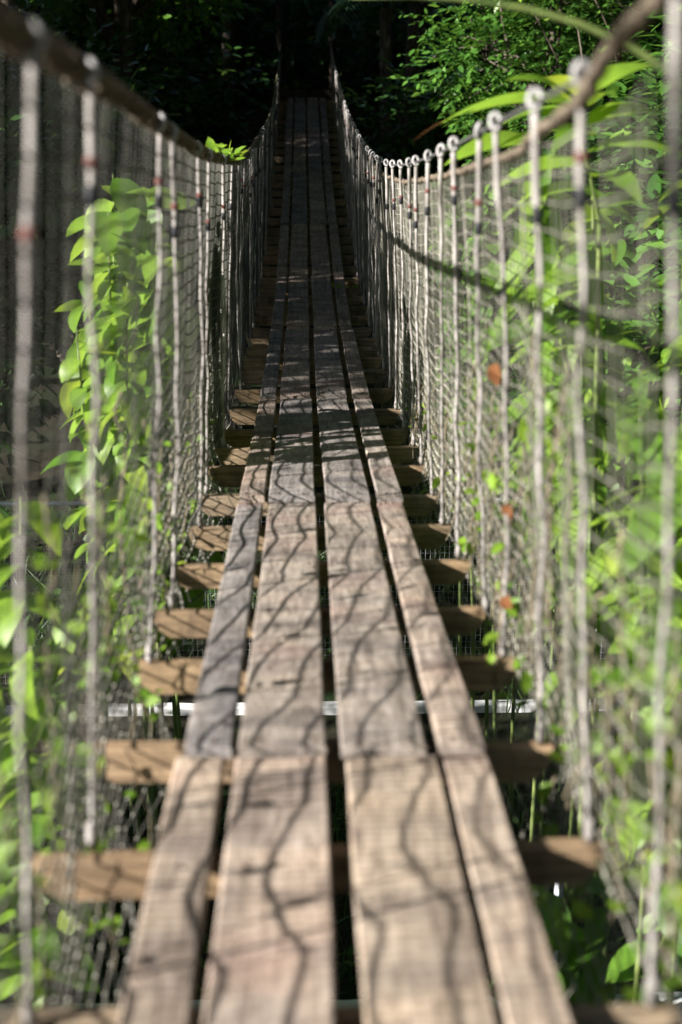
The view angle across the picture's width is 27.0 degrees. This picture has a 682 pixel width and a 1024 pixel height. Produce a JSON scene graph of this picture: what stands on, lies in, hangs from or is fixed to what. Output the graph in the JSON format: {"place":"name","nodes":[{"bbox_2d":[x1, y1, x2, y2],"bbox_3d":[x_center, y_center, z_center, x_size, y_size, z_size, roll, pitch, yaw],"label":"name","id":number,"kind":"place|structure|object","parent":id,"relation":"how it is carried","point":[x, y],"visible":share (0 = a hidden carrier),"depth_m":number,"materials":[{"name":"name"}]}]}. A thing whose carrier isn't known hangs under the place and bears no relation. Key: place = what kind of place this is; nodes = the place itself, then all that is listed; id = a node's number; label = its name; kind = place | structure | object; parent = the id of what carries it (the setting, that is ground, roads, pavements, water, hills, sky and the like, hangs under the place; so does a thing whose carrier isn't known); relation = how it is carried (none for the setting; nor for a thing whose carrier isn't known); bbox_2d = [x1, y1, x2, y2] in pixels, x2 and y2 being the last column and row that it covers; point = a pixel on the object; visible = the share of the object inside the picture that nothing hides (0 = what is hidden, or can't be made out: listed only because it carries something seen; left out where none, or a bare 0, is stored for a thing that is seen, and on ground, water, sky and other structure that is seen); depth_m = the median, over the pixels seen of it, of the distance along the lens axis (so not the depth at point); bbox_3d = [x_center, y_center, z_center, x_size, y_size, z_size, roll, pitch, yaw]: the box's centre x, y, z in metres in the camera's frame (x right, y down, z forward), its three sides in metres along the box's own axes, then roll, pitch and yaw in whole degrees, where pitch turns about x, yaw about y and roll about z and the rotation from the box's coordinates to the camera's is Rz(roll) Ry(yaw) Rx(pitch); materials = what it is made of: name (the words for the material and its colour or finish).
{"place":"outdoors","nodes":[
{"label":"outdoors","id":0,"kind":"place"},
{"bbox_2d":[0,0,681,1002],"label":"ground","id":1,"kind":"structure","parent":0,"point":[254,126],"depth_m":13.13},
{"bbox_2d":[0,505,16,707],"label":"ginger plant","id":2,"kind":"object","parent":1,"relation":"on","point":[3,510],"visible":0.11,"depth_m":6.80,"materials":[{"name":"green plant"}]},
{"bbox_2d":[0,0,20,352],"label":"forest tree","id":3,"kind":"object","parent":1,"relation":"on","point":[9,3],"visible":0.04,"depth_m":19.95,"materials":[{"name":"green plant"}]},
{"bbox_2d":[0,0,85,385],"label":"understory bush","id":4,"kind":"object","parent":1,"relation":"on","point":[20,72],"visible":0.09,"depth_m":16.06,"materials":[{"name":"green plant"}]},
{"bbox_2d":[0,501,109,1008],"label":"ginger plant","id":5,"kind":"object","parent":1,"relation":"on","point":[39,525],"visible":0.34,"depth_m":4.58,"materials":[{"name":"green plant"}]},
{"bbox_2d":[24,0,99,50],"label":"forest tree","id":6,"kind":"object","parent":1,"relation":"on","point":[26,10],"visible":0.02,"depth_m":28.21,"materials":[{"name":"green plant"}]},
{"bbox_2d":[65,777,126,812],"bbox_3d":[-1.603,1.827,9.007,0.482,0.311,0.325,4,18,11],"label":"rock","id":7,"kind":"object","parent":1,"relation":"on","point":[114,797],"visible":0.06,"depth_m":8.93,"materials":[{"name":"grey stone"}]},
{"bbox_2d":[0,63,193,477],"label":"understory bush","id":8,"kind":"object","parent":1,"relation":"on","point":[7,237],"visible":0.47,"depth_m":12.08,"materials":[{"name":"green plant"}]},
{"bbox_2d":[0,0,204,361],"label":"understory bush","id":9,"kind":"object","parent":1,"relation":"on","point":[79,102],"visible":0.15,"depth_m":19.10,"materials":[{"name":"green plant"}]},
{"bbox_2d":[17,14,189,337],"bbox_3d":[-4.380,-5.269,22.935,4.034,5.206,3.708,0,18,-1],"label":"understory bush","id":10,"kind":"object","parent":1,"relation":"on","point":[109,57],"visible":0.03,"depth_m":22.00,"materials":[{"name":"green plant"}]},
{"bbox_2d":[40,216,186,955],"bbox_3d":[-1.087,0.483,7.167,0.721,3.936,1.127,0,18,-1],"label":"ginger plant","id":11,"kind":"object","parent":1,"relation":"on","point":[77,479],"visible":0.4,"depth_m":6.71,"materials":[{"name":"green plant"}]},
{"bbox_2d":[0,96,226,343],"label":"understory bush","id":12,"kind":"object","parent":1,"relation":"on","point":[58,183],"visible":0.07,"depth_m":16.78,"materials":[{"name":"green plant"}]},
{"bbox_2d":[17,0,225,101],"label":"forest tree","id":13,"kind":"object","parent":1,"relation":"on","point":[144,60],"visible":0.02,"depth_m":26.39,"materials":[{"name":"green plant"}]},
{"bbox_2d":[86,0,157,170],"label":"forest tree","id":14,"kind":"object","parent":1,"relation":"on","point":[126,13],"visible":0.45,"depth_m":21.80,"materials":[{"name":"brown plant"}]},
{"bbox_2d":[74,225,186,658],"bbox_3d":[-1.613,-0.555,11.083,0.909,3.526,1.666,0,18,-1],"label":"ginger plant","id":15,"kind":"object","parent":1,"relation":"on","point":[77,520],"depth_m":10.91,"materials":[{"name":"green plant"}]},
{"bbox_2d":[54,174,223,848],"bbox_3d":[-1.093,0.164,7.954,0.850,4.004,1.004,-5,19,-16],"label":"ginger plant","id":16,"kind":"object","parent":1,"relation":"on","point":[215,557],"visible":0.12,"depth_m":7.62,"materials":[{"name":"green plant"}]},
{"bbox_2d":[19,0,260,82],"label":"forest tree","id":17,"kind":"object","parent":1,"relation":"on","point":[73,11],"visible":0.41,"depth_m":22.68,"materials":[{"name":"green plant"}]},
{"bbox_2d":[105,13,282,310],"bbox_3d":[-2.730,-5.611,23.763,3.559,5.166,3.086,0,18,-1],"label":"understory bush","id":18,"kind":"object","parent":1,"relation":"on","point":[205,116],"visible":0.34,"depth_m":23.29,"materials":[{"name":"green plant"}]},
{"bbox_2d":[220,2,241,106],"bbox_3d":[-0.913,-13.370,25.680,9.169,11.748,8.506,0,18,-1],"label":"forest tree","id":19,"kind":"object","parent":1,"relation":"on","point":[236,28],"visible":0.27,"depth_m":27.36,"materials":[{"name":"brown plant"}]},
{"bbox_2d":[161,0,312,108],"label":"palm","id":20,"kind":"object","parent":1,"relation":"on","point":[227,24],"visible":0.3,"depth_m":26.73,"materials":[{"name":"plant"}]},
{"bbox_2d":[134,0,351,107],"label":"forest tree","id":21,"kind":"object","parent":1,"relation":"on","point":[250,14],"visible":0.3,"depth_m":27.61,"materials":[{"name":"green plant"}]},
{"bbox_2d":[215,0,313,95],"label":"tree","id":22,"kind":"object","parent":1,"relation":"on","point":[289,52],"visible":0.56,"depth_m":27.55,"materials":[{"name":"green plant"}]},
{"bbox_2d":[2,698,621,716],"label":"white kerb","id":23,"kind":"structure","parent":1,"relation":"on","point":[330,707],"depth_m":10.37,"materials":[{"name":"paint"}]},
{"bbox_2d":[0,497,633,689],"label":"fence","id":24,"kind":"object","parent":1,"relation":"on","point":[55,503],"visible":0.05,"depth_m":10.35,"materials":[{"name":"metal"}]},
{"bbox_2d":[0,0,681,1023],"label":"suspension footbridge","id":25,"kind":"object","parent":1,"relation":"on","point":[402,866],"visible":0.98,"depth_m":3.31,"materials":[{"name":"brown wood"}]},
{"bbox_2d":[0,391,172,1023],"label":"net creeper","id":26,"kind":"object","parent":25,"relation":"attached to","point":[143,697],"visible":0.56,"depth_m":3.23,"materials":[{"name":"green plant"}]},
{"bbox_2d":[150,359,216,587],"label":"net creeper","id":27,"kind":"object","parent":25,"relation":"attached to","point":[168,443],"visible":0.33,"depth_m":5.67,"materials":[{"name":"green plant"}]},
{"bbox_2d":[205,137,247,160],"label":"rope vine","id":28,"kind":"object","parent":25,"relation":"attached to","point":[212,145],"visible":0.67,"depth_m":7.45,"materials":[{"name":"green plant"}]},
{"bbox_2d":[332,282,358,288],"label":"leafy sprig","id":29,"kind":"object","parent":25,"relation":"on","point":[340,286],"visible":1,"depth_m":14.09,"materials":[{"name":"green plant"}]},
{"bbox_2d":[347,281,359,288],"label":"dry leaf","id":30,"kind":"object","parent":25,"relation":"on","point":[350,283],"visible":0.84,"depth_m":14.23,"materials":[{"name":"brown plant"}]},
{"bbox_2d":[400,354,460,543],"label":"net creeper","id":31,"kind":"object","parent":25,"relation":"attached to","point":[436,481],"visible":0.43,"depth_m":6.82,"materials":[{"name":"green plant"}]},
{"bbox_2d":[487,363,500,384],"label":"dry leaf","id":32,"kind":"object","parent":25,"relation":"attached to","point":[494,373],"visible":1,"depth_m":4.21,"materials":[{"name":"orange plant"}]},
{"bbox_2d":[501,503,511,518],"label":"dry leaf","id":33,"kind":"object","parent":25,"relation":"on","point":[506,509],"visible":1,"depth_m":3.96,"materials":[{"name":"orange plant"}]},
{"bbox_2d":[443,312,591,780],"bbox_3d":[0.498,-0.084,4.486,0.180,1.293,2.373,0,18,0],"label":"net creeper","id":34,"kind":"object","parent":25,"relation":"attached to","point":[526,681],"visible":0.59,"depth_m":4.08,"materials":[{"name":"green plant"}]},
{"bbox_2d":[499,595,511,609],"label":"dry leaf","id":35,"kind":"object","parent":34,"relation":"attached to","point":[505,602],"visible":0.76,"depth_m":4.00,"materials":[{"name":"orange plant"}]},
{"bbox_2d":[530,530,681,1003],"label":"net creeper","id":36,"kind":"object","parent":25,"relation":"hanging from","point":[581,909],"visible":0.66,"depth_m":2.76,"materials":[{"name":"green plant"}]},
{"bbox_2d":[0,463,681,1007],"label":"undergrowth","id":37,"kind":"object","parent":1,"relation":"on","point":[208,943],"visible":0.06,"depth_m":8.85,"materials":[{"name":"green plant"}]},
{"bbox_2d":[0,992,681,1012],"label":"white kerb","id":38,"kind":"structure","parent":1,"relation":"on","point":[359,1002],"depth_m":7.08,"materials":[{"name":"paint"}]},
{"bbox_2d":[289,0,399,25],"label":"forest tree","id":39,"kind":"object","parent":1,"relation":"on","point":[292,11],"visible":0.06,"depth_m":30.32,"materials":[{"name":"green plant"}]},
{"bbox_2d":[283,0,482,107],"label":"forest tree","id":40,"kind":"object","parent":1,"relation":"on","point":[371,32],"visible":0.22,"depth_m":27.51,"materials":[{"name":"green plant"}]},
{"bbox_2d":[315,0,482,248],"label":"palm","id":41,"kind":"object","parent":1,"relation":"on","point":[385,35],"visible":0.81,"depth_m":24.40,"materials":[{"name":"plant"}]},
{"bbox_2d":[393,0,427,158],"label":"forest tree","id":42,"kind":"object","parent":1,"relation":"on","point":[415,29],"visible":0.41,"depth_m":25.20,"materials":[{"name":"brown plant"}]},
{"bbox_2d":[344,54,530,351],"bbox_3d":[1.644,-4.676,22.071,3.332,4.713,3.644,0,18,-1],"label":"understory bush","id":43,"kind":"object","parent":1,"relation":"on","point":[433,138],"visible":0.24,"depth_m":21.44,"materials":[{"name":"green plant"}]},
{"bbox_2d":[428,174,506,827],"bbox_3d":[0.658,0.191,7.918,0.426,4.061,0.961,0,18,-1],"label":"strap plant","id":44,"kind":"object","parent":1,"relation":"on","point":[471,578],"visible":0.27,"depth_m":7.45,"materials":[{"name":"green plant"}]},
{"bbox_2d":[411,39,546,324],"bbox_3d":[2.619,-5.383,23.814,3.008,4.868,3.330,0,18,-1],"label":"palm","id":45,"kind":"object","parent":1,"relation":"on","point":[427,49],"visible":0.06,"depth_m":23.05,"materials":[{"name":"green plant"}]},
{"bbox_2d":[405,0,562,130],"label":"forest tree","id":46,"kind":"object","parent":1,"relation":"on","point":[435,19],"visible":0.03,"depth_m":25.99,"materials":[{"name":"green plant"}]},
{"bbox_2d":[485,6,508,303],"bbox_3d":[1.987,-9.884,22.661,7.658,14.114,7.810,7,19,20],"label":"forest tree","id":47,"kind":"object","parent":1,"relation":"on","point":[489,33],"visible":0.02,"depth_m":23.13,"materials":[{"name":"green plant"}]},
{"bbox_2d":[389,0,681,179],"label":"leafy bush","id":48,"kind":"object","parent":1,"relation":"on","point":[509,67],"visible":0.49,"depth_m":18.31,"materials":[{"name":"green plant"}]},
{"bbox_2d":[416,62,681,923],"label":"overhanging plant","id":49,"kind":"object","parent":1,"relation":"on","point":[605,112],"visible":0.61,"depth_m":5.10,"materials":[{"name":"green plant"}]},
{"bbox_2d":[418,88,681,417],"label":"understory bush","id":50,"kind":"object","parent":1,"relation":"on","point":[609,186],"visible":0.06,"depth_m":13.59,"materials":[{"name":"green plant"}]},
{"bbox_2d":[445,0,666,73],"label":"arching blade","id":51,"kind":"object","parent":1,"relation":"on","point":[638,52],"visible":0.8,"depth_m":3.23,"materials":[{"name":"green plant"}]},
{"bbox_2d":[553,886,563,961],"bbox_3d":[1.102,2.123,7.237,0.055,0.900,0.055,0,18,-1],"label":"marker post","id":52,"kind":"object","parent":1,"relation":"on","point":[555,954],"depth_m":7.16,"materials":[{"name":"white"}]},
{"bbox_2d":[443,131,681,979],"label":"ginger plant","id":53,"kind":"object","parent":1,"relation":"on","point":[662,328],"visible":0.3,"depth_m":5.76,"materials":[{"name":"green plant"}]},
{"bbox_2d":[453,85,681,374],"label":"understory bush","id":54,"kind":"object","parent":1,"relation":"on","point":[595,154],"visible":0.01,"depth_m":16.64,"materials":[{"name":"green plant"}]},
{"bbox_2d":[474,0,681,308],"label":"forest tree","id":55,"kind":"object","parent":1,"relation":"on","point":[661,28],"visible":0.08,"depth_m":20.80,"materials":[{"name":"green plant"}]},
{"bbox_2d":[481,192,681,869],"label":"ginger plant","id":56,"kind":"object","parent":1,"relation":"on","point":[604,351],"visible":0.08,"depth_m":8.03,"materials":[{"name":"green plant"}]},
{"bbox_2d":[482,147,681,519],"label":"understory bush","id":57,"kind":"object","parent":1,"relation":"on","point":[662,229],"visible":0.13,"depth_m":9.67,"materials":[{"name":"green plant"}]},
{"bbox_2d":[489,822,681,1003],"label":"ginger plant","id":58,"kind":"object","parent":1,"relation":"on","point":[572,959],"visible":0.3,"depth_m":5.71,"materials":[{"name":"green plant"}]},
{"bbox_2d":[553,346,681,1003],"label":"ginger plant","id":59,"kind":"object","parent":1,"relation":"on","point":[660,438],"visible":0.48,"depth_m":4.43,"materials":[{"name":"green plant"}]},
{"bbox_2d":[555,6,681,363],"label":"understory bush","id":60,"kind":"object","parent":1,"relation":"on","point":[620,88],"visible":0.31,"depth_m":12.48,"materials":[{"name":"green plant"}]},
{"bbox_2d":[609,0,658,350],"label":"forest tree","id":61,"kind":"object","parent":1,"relation":"on","point":[618,20],"visible":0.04,"depth_m":19.29,"materials":[{"name":"green plant"}]},
{"bbox_2d":[645,255,681,843],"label":"ginger plant","id":62,"kind":"object","parent":1,"relation":"on","point":[658,373],"visible":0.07,"depth_m":7.84,"materials":[{"name":"green plant"}]}
]}

